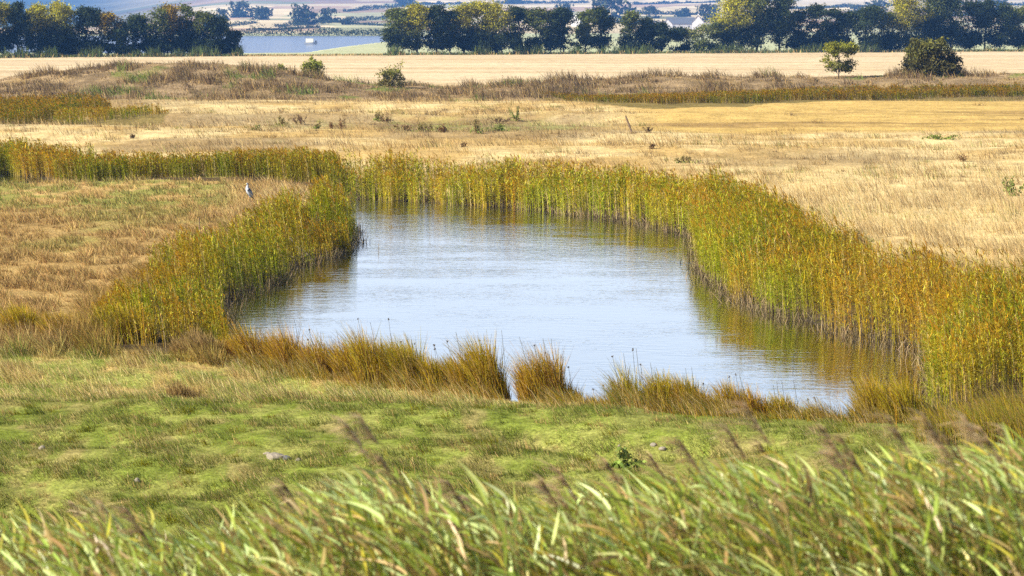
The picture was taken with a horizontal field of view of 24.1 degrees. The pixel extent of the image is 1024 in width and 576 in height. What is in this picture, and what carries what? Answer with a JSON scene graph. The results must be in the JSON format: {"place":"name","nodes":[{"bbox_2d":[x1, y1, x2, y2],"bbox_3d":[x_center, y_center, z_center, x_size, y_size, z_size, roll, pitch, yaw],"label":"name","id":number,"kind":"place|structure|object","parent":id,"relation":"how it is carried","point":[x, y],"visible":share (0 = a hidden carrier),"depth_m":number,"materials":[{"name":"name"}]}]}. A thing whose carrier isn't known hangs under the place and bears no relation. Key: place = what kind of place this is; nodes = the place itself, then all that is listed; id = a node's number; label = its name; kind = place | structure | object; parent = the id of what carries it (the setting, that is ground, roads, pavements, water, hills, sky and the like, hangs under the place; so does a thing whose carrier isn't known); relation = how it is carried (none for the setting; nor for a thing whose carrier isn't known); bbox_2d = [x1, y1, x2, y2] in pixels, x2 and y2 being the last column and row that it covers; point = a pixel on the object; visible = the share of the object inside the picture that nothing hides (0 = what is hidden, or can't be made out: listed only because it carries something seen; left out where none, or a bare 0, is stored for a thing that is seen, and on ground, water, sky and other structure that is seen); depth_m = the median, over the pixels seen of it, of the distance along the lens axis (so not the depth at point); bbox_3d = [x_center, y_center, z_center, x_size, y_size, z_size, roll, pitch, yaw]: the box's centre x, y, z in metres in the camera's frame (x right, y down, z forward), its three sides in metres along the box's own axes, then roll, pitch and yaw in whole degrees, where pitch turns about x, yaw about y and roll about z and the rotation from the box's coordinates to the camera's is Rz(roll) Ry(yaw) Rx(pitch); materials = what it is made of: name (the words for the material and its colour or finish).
{"place":"outdoors","nodes":[
{"label":"outdoors","id":0,"kind":"place"},
{"bbox_2d":[5,36,432,52],"bbox_3d":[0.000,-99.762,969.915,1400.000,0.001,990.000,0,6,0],"label":"channel water","id":1,"kind":"structure","parent":0,"point":[274,44],"depth_m":865.57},
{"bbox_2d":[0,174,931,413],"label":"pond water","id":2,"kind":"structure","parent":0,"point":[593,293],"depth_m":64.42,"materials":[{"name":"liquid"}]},
{"bbox_2d":[0,33,1023,562],"bbox_3d":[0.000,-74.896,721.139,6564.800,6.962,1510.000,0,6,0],"label":"ground","id":3,"kind":"structure","parent":0,"point":[446,69],"depth_m":124.04,"materials":[{"name":"plant"}]},
{"bbox_2d":[0,0,21,53],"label":"tree","id":4,"kind":"object","parent":3,"relation":"on","point":[5,7],"visible":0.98,"depth_m":482.50,"materials":[{"name":"green plant"}]},
{"bbox_2d":[1,0,35,50],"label":"tree","id":5,"kind":"object","parent":3,"relation":"on","point":[18,15],"visible":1,"depth_m":482.75,"materials":[{"name":"green plant"}]},
{"bbox_2d":[0,301,42,334],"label":"sedge tussock","id":6,"kind":"object","parent":3,"relation":"on","point":[15,315],"visible":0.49,"depth_m":54.70,"materials":[{"name":"yellow plant"}]},
{"bbox_2d":[23,1,54,53],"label":"tree","id":7,"kind":"object","parent":3,"relation":"on","point":[36,9],"visible":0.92,"depth_m":486.27,"materials":[{"name":"green plant"}]},
{"bbox_2d":[30,0,79,52],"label":"tree","id":8,"kind":"object","parent":3,"relation":"on","point":[57,11],"visible":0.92,"depth_m":487.10,"materials":[{"name":"green plant"}]},
{"bbox_2d":[0,92,110,123],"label":"reed bed","id":9,"kind":"object","parent":3,"relation":"on","point":[28,108],"visible":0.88,"depth_m":183.97,"materials":[{"name":"green plant"}]},
{"bbox_2d":[54,3,84,54],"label":"tree","id":10,"kind":"object","parent":3,"relation":"on","point":[70,51],"visible":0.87,"depth_m":489.90,"materials":[{"name":"green plant"}]},
{"bbox_2d":[70,4,108,53],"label":"tree","id":11,"kind":"object","parent":3,"relation":"on","point":[88,17],"visible":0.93,"depth_m":490.70,"materials":[{"name":"green plant"}]},
{"bbox_2d":[93,8,124,54],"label":"tree","id":12,"kind":"object","parent":3,"relation":"on","point":[108,16],"visible":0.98,"depth_m":491.73,"materials":[{"name":"green plant"}]},
{"bbox_2d":[51,103,168,124],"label":"reed bed","id":13,"kind":"object","parent":3,"relation":"on","point":[103,113],"visible":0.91,"depth_m":168.44,"materials":[{"name":"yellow plant"}]},
{"bbox_2d":[84,297,158,343],"bbox_3d":[-8.803,0.731,54.030,1.719,1.072,1.414,-2,7,-21],"label":"sedge tussock","id":14,"kind":"object","parent":3,"relation":"on","point":[117,327],"visible":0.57,"depth_m":53.81,"materials":[{"name":"brown plant"}]},
{"bbox_2d":[107,19,135,54],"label":"tree","id":15,"kind":"object","parent":3,"relation":"on","point":[124,46],"visible":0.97,"depth_m":492.11,"materials":[{"name":"green plant"}]},
{"bbox_2d":[121,12,157,51],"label":"tree","id":16,"kind":"object","parent":3,"relation":"on","point":[133,20],"visible":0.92,"depth_m":496.72,"materials":[{"name":"green plant"}]},
{"bbox_2d":[136,4,174,53],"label":"tree","id":17,"kind":"object","parent":3,"relation":"on","point":[152,41],"visible":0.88,"depth_m":497.40,"materials":[{"name":"green plant"}]},
{"bbox_2d":[158,1,192,52],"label":"tree","id":18,"kind":"object","parent":3,"relation":"on","point":[171,9],"visible":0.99,"depth_m":499.69,"materials":[{"name":"green plant"}]},
{"bbox_2d":[0,172,353,367],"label":"pasture grass","id":19,"kind":"structure","parent":3,"relation":"on","point":[87,338],"depth_m":78.02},
{"bbox_2d":[148,378,208,398],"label":"straw tussock","id":20,"kind":"object","parent":3,"relation":"on","point":[181,391],"visible":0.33,"depth_m":44.76,"materials":[{"name":"brown plant"}]},
{"bbox_2d":[0,137,361,197],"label":"reed bed","id":21,"kind":"object","parent":3,"relation":"on","point":[68,163],"visible":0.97,"depth_m":112.34,"materials":[{"name":"green plant"}]},
{"bbox_2d":[170,0,209,53],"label":"tree","id":22,"kind":"object","parent":3,"relation":"on","point":[186,10],"visible":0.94,"depth_m":501.37,"materials":[{"name":"green plant"}]},
{"bbox_2d":[165,324,225,355],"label":"straw tussock","id":23,"kind":"object","parent":3,"relation":"on","point":[195,337],"visible":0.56,"depth_m":51.61,"materials":[{"name":"brown plant"}]},
{"bbox_2d":[180,7,219,53],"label":"tree","id":24,"kind":"object","parent":3,"relation":"on","point":[200,16],"visible":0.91,"depth_m":500.45,"materials":[{"name":"green plant"}]},
{"bbox_2d":[197,11,238,53],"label":"tree","id":25,"kind":"object","parent":3,"relation":"on","point":[223,44],"visible":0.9,"depth_m":502.61,"materials":[{"name":"green plant"}]},
{"bbox_2d":[86,167,378,347],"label":"reed bed","id":26,"kind":"object","parent":3,"relation":"on","point":[202,256],"visible":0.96,"depth_m":67.62,"materials":[{"name":"green plant"}]},
{"bbox_2d":[212,316,275,363],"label":"sedge tussock","id":27,"kind":"object","parent":3,"relation":"on","point":[252,343],"visible":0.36,"depth_m":51.01,"materials":[{"name":"brown plant"}]},
{"bbox_2d":[255,319,317,368],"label":"sedge tussock","id":28,"kind":"object","parent":3,"relation":"on","point":[283,347],"visible":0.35,"depth_m":50.07,"materials":[{"name":"brown plant"}]},
{"bbox_2d":[239,24,383,35],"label":"hedge","id":29,"kind":"object","parent":3,"relation":"on","point":[336,31],"visible":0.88,"depth_m":1316.05,"materials":[{"name":"green plant"}]},
{"bbox_2d":[283,327,341,376],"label":"sedge tussock","id":30,"kind":"object","parent":3,"relation":"on","point":[318,354],"visible":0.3,"depth_m":49.39,"materials":[{"name":"brown plant"}]},
{"bbox_2d":[318,328,366,379],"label":"sedge tussock","id":31,"kind":"object","parent":3,"relation":"on","point":[341,366],"visible":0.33,"depth_m":48.63,"materials":[{"name":"brown plant"}]},
{"bbox_2d":[327,413,396,575],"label":"plumed reed","id":32,"kind":"object","parent":3,"relation":"on","point":[346,426],"visible":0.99,"depth_m":9.95,"materials":[{"name":"brown plant"}]},
{"bbox_2d":[326,318,409,387],"bbox_3d":[-2.866,1.330,47.992,1.746,1.565,1.748,0,6,0],"label":"sedge tussock","id":33,"kind":"object","parent":3,"relation":"on","point":[362,362],"visible":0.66,"depth_m":47.71,"materials":[{"name":"brown plant"}]},
{"bbox_2d":[339,412,420,575],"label":"plumed reed","id":34,"kind":"object","parent":3,"relation":"on","point":[368,432],"visible":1,"depth_m":9.74,"materials":[{"name":"brown plant"}]},
{"bbox_2d":[374,60,406,87],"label":"shrub","id":35,"kind":"object","parent":3,"relation":"on","point":[389,76],"visible":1,"depth_m":250.56,"materials":[{"name":"green plant"}]},
{"bbox_2d":[379,5,413,49],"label":"tree","id":36,"kind":"object","parent":3,"relation":"on","point":[396,16],"visible":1,"depth_m":521.60,"materials":[{"name":"green plant"}]},
{"bbox_2d":[365,333,428,384],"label":"sedge tussock","id":37,"kind":"object","parent":3,"relation":"on","point":[400,354],"visible":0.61,"depth_m":47.47,"materials":[{"name":"brown plant"}]},
{"bbox_2d":[397,1,432,52],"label":"tree","id":38,"kind":"object","parent":3,"relation":"on","point":[416,12],"visible":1,"depth_m":521.49,"materials":[{"name":"green plant"}]},
{"bbox_2d":[408,341,450,388],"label":"sedge tussock","id":39,"kind":"object","parent":3,"relation":"on","point":[429,368],"visible":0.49,"depth_m":47.00,"materials":[{"name":"brown plant"}]},
{"bbox_2d":[420,2,454,51],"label":"tree","id":40,"kind":"object","parent":3,"relation":"on","point":[437,26],"visible":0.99,"depth_m":523.54,"materials":[{"name":"green plant"}]},
{"bbox_2d":[428,334,486,392],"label":"sedge tussock","id":41,"kind":"object","parent":3,"relation":"on","point":[455,373],"visible":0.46,"depth_m":46.36,"materials":[{"name":"brown plant"}]},
{"bbox_2d":[446,1,478,52],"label":"tree","id":42,"kind":"object","parent":3,"relation":"on","point":[464,40],"visible":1,"depth_m":527.06,"materials":[{"name":"green plant"}]},
{"bbox_2d":[446,329,512,400],"bbox_3d":[-0.686,1.557,45.977,1.426,1.528,1.649,0,6,0],"label":"sedge tussock","id":43,"kind":"object","parent":3,"relation":"on","point":[485,367],"visible":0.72,"depth_m":45.92,"materials":[{"name":"brown plant"}]},
{"bbox_2d":[461,0,499,51],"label":"tree","id":44,"kind":"object","parent":3,"relation":"on","point":[476,6],"visible":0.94,"depth_m":528.63,"materials":[{"name":"green plant"}]},
{"bbox_2d":[470,0,525,52],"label":"tree","id":45,"kind":"object","parent":3,"relation":"on","point":[502,37],"visible":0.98,"depth_m":528.30,"materials":[{"name":"green plant"}]},
{"bbox_2d":[0,421,1023,575],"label":"reed thicket","id":46,"kind":"object","parent":3,"relation":"on","point":[592,530],"visible":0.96,"depth_m":10.75,"materials":[{"name":"green plant"}]},
{"bbox_2d":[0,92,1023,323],"bbox_3d":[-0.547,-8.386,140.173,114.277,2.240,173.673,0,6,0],"label":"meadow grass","id":47,"kind":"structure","parent":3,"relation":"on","point":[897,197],"depth_m":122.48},
{"bbox_2d":[0,55,1023,101],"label":"bank weeds","id":48,"kind":"object","parent":3,"relation":"on","point":[532,87],"visible":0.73,"depth_m":237.05,"materials":[{"name":"brown plant"}]},
{"bbox_2d":[0,41,1023,57],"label":"undergrowth","id":49,"kind":"object","parent":3,"relation":"on","point":[196,52],"visible":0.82,"depth_m":523.24,"materials":[{"name":"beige plant"}]},
{"bbox_2d":[501,4,532,52],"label":"tree","id":50,"kind":"object","parent":3,"relation":"on","point":[518,13],"visible":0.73,"depth_m":535.07,"materials":[{"name":"green plant"}]},
{"bbox_2d":[339,147,716,236],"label":"reed bed","id":51,"kind":"object","parent":3,"relation":"on","point":[664,197],"visible":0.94,"depth_m":98.83,"materials":[{"name":"green plant"}]},
{"bbox_2d":[499,337,558,400],"bbox_3d":[0.263,1.644,45.025,1.381,1.499,1.464,0,6,0],"label":"sedge tussock","id":52,"kind":"object","parent":3,"relation":"on","point":[525,377],"visible":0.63,"depth_m":44.86,"materials":[{"name":"brown plant"}]},
{"bbox_2d":[522,7,552,49],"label":"tree","id":53,"kind":"object","parent":3,"relation":"on","point":[538,20],"visible":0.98,"depth_m":534.37,"materials":[{"name":"green plant"}]},
{"bbox_2d":[515,335,580,396],"bbox_3d":[0.603,1.688,44.891,1.262,1.508,1.246,6,9,44],"label":"sedge tussock","id":54,"kind":"object","parent":3,"relation":"on","point":[557,377],"visible":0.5,"depth_m":44.79,"materials":[{"name":"brown plant"}]},
{"bbox_2d":[542,7,565,51],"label":"tree","id":55,"kind":"object","parent":3,"relation":"on","point":[551,43],"visible":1,"depth_m":535.24,"materials":[{"name":"green plant"}]},
{"bbox_2d":[554,6,578,51],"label":"tree","id":56,"kind":"object","parent":3,"relation":"on","point":[568,14],"visible":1,"depth_m":536.74,"materials":[{"name":"green plant"}]},
{"bbox_2d":[208,342,938,429],"bbox_3d":[-0.469,1.945,46.649,19.480,1.750,5.288,4,8,35],"label":"shore sedge","id":57,"kind":"object","parent":3,"relation":"on","point":[407,382],"visible":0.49,"depth_m":43.39,"materials":[{"name":"brown plant"}]},
{"bbox_2d":[572,8,600,51],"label":"tree","id":58,"kind":"object","parent":3,"relation":"on","point":[584,29],"visible":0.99,"depth_m":540.57,"materials":[{"name":"green plant"}]},
{"bbox_2d":[586,5,618,50],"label":"tree","id":59,"kind":"object","parent":3,"relation":"on","point":[606,22],"visible":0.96,"depth_m":544.41,"materials":[{"name":"green plant"}]},
{"bbox_2d":[594,348,643,401],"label":"sedge tussock","id":60,"kind":"object","parent":3,"relation":"on","point":[625,381],"visible":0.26,"depth_m":43.70,"materials":[{"name":"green plant"}]},
{"bbox_2d":[615,9,642,50],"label":"tree","id":61,"kind":"object","parent":3,"relation":"on","point":[630,19],"visible":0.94,"depth_m":544.68,"materials":[{"name":"green plant"}]},
{"bbox_2d":[632,15,659,49],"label":"tree","id":62,"kind":"object","parent":3,"relation":"on","point":[644,31],"visible":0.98,"depth_m":547.20,"materials":[{"name":"green plant"}]},
{"bbox_2d":[626,363,681,409],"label":"sedge tussock","id":63,"kind":"object","parent":3,"relation":"on","point":[650,388],"visible":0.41,"depth_m":43.36,"materials":[{"name":"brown plant"}]},
{"bbox_2d":[649,19,672,51],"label":"tree","id":64,"kind":"object","parent":3,"relation":"on","point":[663,38],"visible":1,"depth_m":547.01,"materials":[{"name":"green plant"}]},
{"bbox_2d":[653,367,709,409],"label":"sedge tussock","id":65,"kind":"object","parent":3,"relation":"on","point":[688,386],"visible":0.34,"depth_m":43.21,"materials":[{"name":"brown plant"}]},
{"bbox_2d":[657,437,740,574],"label":"plumed reed","id":66,"kind":"object","parent":3,"relation":"on","point":[687,454],"visible":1,"depth_m":10.34,"materials":[{"name":"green plant"}]},
{"bbox_2d":[690,23,717,52],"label":"tree","id":67,"kind":"object","parent":3,"relation":"on","point":[701,44],"visible":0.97,"depth_m":551.73,"materials":[{"name":"green plant"}]},
{"bbox_2d":[705,373,751,413],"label":"sedge tussock","id":68,"kind":"object","parent":3,"relation":"on","point":[727,390],"visible":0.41,"depth_m":42.92,"materials":[{"name":"brown plant"}]},
{"bbox_2d":[703,0,767,50],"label":"tree","id":69,"kind":"object","parent":3,"relation":"on","point":[732,33],"visible":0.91,"depth_m":555.22,"materials":[{"name":"green plant"}]},
{"bbox_2d":[696,418,787,575],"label":"plumed reed","id":70,"kind":"object","parent":3,"relation":"on","point":[737,446],"visible":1,"depth_m":10.15,"materials":[{"name":"green plant"}]},
{"bbox_2d":[730,382,770,417],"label":"sedge tussock","id":71,"kind":"object","parent":3,"relation":"on","point":[750,399],"visible":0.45,"depth_m":42.73,"materials":[{"name":"brown plant"}]},
{"bbox_2d":[712,384,796,575],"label":"plumed reed","id":72,"kind":"object","parent":3,"relation":"on","point":[753,419],"visible":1,"depth_m":9.52,"materials":[{"name":"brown plant"}]},
{"bbox_2d":[732,0,780,50],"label":"tree","id":73,"kind":"object","parent":3,"relation":"on","point":[760,33],"visible":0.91,"depth_m":557.17,"materials":[{"name":"green plant"}]},
{"bbox_2d":[538,82,1023,104],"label":"reed bed","id":74,"kind":"object","parent":3,"relation":"on","point":[812,93],"visible":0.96,"depth_m":218.41,"materials":[{"name":"brown plant"}]},
{"bbox_2d":[760,0,802,49],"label":"tree","id":75,"kind":"object","parent":3,"relation":"on","point":[783,26],"visible":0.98,"depth_m":558.44,"materials":[{"name":"green plant"}]},
{"bbox_2d":[762,380,802,414],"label":"sedge tussock","id":76,"kind":"object","parent":3,"relation":"on","point":[781,404],"visible":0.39,"depth_m":42.64,"materials":[{"name":"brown plant"}]},
{"bbox_2d":[784,5,815,49],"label":"tree","id":77,"kind":"object","parent":3,"relation":"on","point":[804,33],"visible":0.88,"depth_m":562.15,"materials":[{"name":"green plant"}]},
{"bbox_2d":[800,2,836,49],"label":"tree","id":78,"kind":"object","parent":3,"relation":"on","point":[818,11],"visible":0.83,"depth_m":562.59,"materials":[{"name":"green plant"}]},
{"bbox_2d":[820,6,849,46],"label":"tree","id":79,"kind":"object","parent":3,"relation":"on","point":[839,14],"visible":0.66,"depth_m":565.63,"materials":[{"name":"green plant"}]},
{"bbox_2d":[819,39,859,76],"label":"lone tree","id":80,"kind":"object","parent":3,"relation":"on","point":[835,49],"visible":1,"depth_m":246.56,"materials":[{"name":"green plant"}]},
{"bbox_2d":[804,421,880,575],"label":"plumed reed","id":81,"kind":"object","parent":3,"relation":"on","point":[823,430],"visible":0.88,"depth_m":10.14,"materials":[{"name":"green plant"}]},
{"bbox_2d":[677,164,1023,409],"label":"reed bed","id":82,"kind":"object","parent":3,"relation":"on","point":[734,230],"visible":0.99,"depth_m":59.73,"materials":[{"name":"green plant"}]},
{"bbox_2d":[817,428,884,575],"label":"plumed reed","id":83,"kind":"object","parent":3,"relation":"on","point":[855,464],"visible":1,"depth_m":9.74,"materials":[{"name":"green plant"}]},
{"bbox_2d":[821,367,891,421],"bbox_3d":[6.179,1.931,41.906,1.323,1.150,1.382,-2,7,-19],"label":"sedge tussock","id":84,"kind":"object","parent":3,"relation":"on","point":[868,395],"visible":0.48,"depth_m":41.73,"materials":[{"name":"brown plant"}]},
{"bbox_2d":[849,4,890,49],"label":"tree","id":85,"kind":"object","parent":3,"relation":"on","point":[869,17],"visible":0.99,"depth_m":565.54,"materials":[{"name":"green plant"}]},
{"bbox_2d":[869,10,899,50],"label":"tree","id":86,"kind":"object","parent":3,"relation":"on","point":[890,39],"visible":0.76,"depth_m":570.81,"materials":[{"name":"green plant"}]},
{"bbox_2d":[866,359,932,423],"bbox_3d":[6.600,1.849,41.426,1.066,1.234,1.395,4,8,33],"label":"sedge tussock","id":87,"kind":"object","parent":3,"relation":"on","point":[905,395],"visible":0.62,"depth_m":41.34,"materials":[{"name":"yellow plant"}]},
{"bbox_2d":[857,408,947,575],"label":"plumed reed","id":88,"kind":"object","parent":3,"relation":"on","point":[914,478],"visible":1,"depth_m":9.33,"materials":[{"name":"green plant"}]},
{"bbox_2d":[872,0,934,50],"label":"tree","id":89,"kind":"object","parent":3,"relation":"on","point":[907,19],"visible":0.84,"depth_m":571.01,"materials":[{"name":"green plant"}]},
{"bbox_2d":[897,36,963,77],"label":"lone bush","id":90,"kind":"object","parent":3,"relation":"on","point":[925,56],"visible":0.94,"depth_m":245.67,"materials":[{"name":"green plant"}]},
{"bbox_2d":[908,0,954,44],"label":"tree","id":91,"kind":"object","parent":3,"relation":"on","point":[931,24],"visible":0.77,"depth_m":575.30,"materials":[{"name":"green plant"}]},
{"bbox_2d":[885,408,981,575],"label":"plumed reed","id":92,"kind":"object","parent":3,"relation":"on","point":[931,432],"visible":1,"depth_m":9.42,"materials":[{"name":"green plant"}]},
{"bbox_2d":[928,0,975,49],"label":"tree","id":93,"kind":"object","parent":3,"relation":"on","point":[955,28],"visible":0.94,"depth_m":576.70,"materials":[{"name":"green plant"}]},
{"bbox_2d":[901,380,1023,445],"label":"bank sedge","id":94,"kind":"object","parent":3,"relation":"on","point":[995,412],"visible":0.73,"depth_m":39.81,"materials":[{"name":"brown plant"}]},
{"bbox_2d":[927,429,1002,575],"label":"plumed reed","id":95,"kind":"object","parent":3,"relation":"on","point":[976,508],"visible":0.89,"depth_m":10.35,"materials":[{"name":"brown plant"}]},
{"bbox_2d":[955,0,991,49],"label":"tree","id":96,"kind":"object","parent":3,"relation":"on","point":[976,39],"visible":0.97,"depth_m":579.36,"materials":[{"name":"green plant"}]},
{"bbox_2d":[937,406,1017,575],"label":"plumed reed","id":97,"kind":"object","parent":3,"relation":"on","point":[964,418],"visible":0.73,"depth_m":9.97,"materials":[{"name":"brown plant"}]},
{"bbox_2d":[969,0,999,48],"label":"tree","id":98,"kind":"object","parent":3,"relation":"on","point":[986,23],"visible":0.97,"depth_m":581.37,"materials":[{"name":"green plant"}]},
{"bbox_2d":[953,420,1023,564],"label":"plumed reed","id":99,"kind":"object","parent":3,"relation":"on","point":[985,440],"visible":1,"depth_m":9.61,"materials":[{"name":"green plant"}]},
{"bbox_2d":[985,1,1020,48],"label":"tree","id":100,"kind":"object","parent":3,"relation":"on","point":[1009,25],"visible":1,"depth_m":581.66,"materials":[{"name":"green plant"}]},
{"bbox_2d":[0,343,1023,556],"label":"grass","id":101,"kind":"structure","parent":0,"point":[244,391],"depth_m":40.30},
{"bbox_2d":[0,0,1023,32],"bbox_3d":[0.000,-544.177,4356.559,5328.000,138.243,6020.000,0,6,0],"label":"hills","id":102,"kind":"structure","parent":0,"point":[282,10],"depth_m":3583.24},
{"bbox_2d":[288,2,317,24],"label":"tree","id":103,"kind":"object","parent":102,"relation":"on","point":[307,16],"visible":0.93,"depth_m":1924.18,"materials":[{"name":"blue plant"}]},
{"bbox_2d":[589,0,636,21],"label":"tree","id":104,"kind":"object","parent":102,"relation":"on","point":[607,4],"visible":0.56,"depth_m":2101.03,"materials":[{"name":"blue plant"}]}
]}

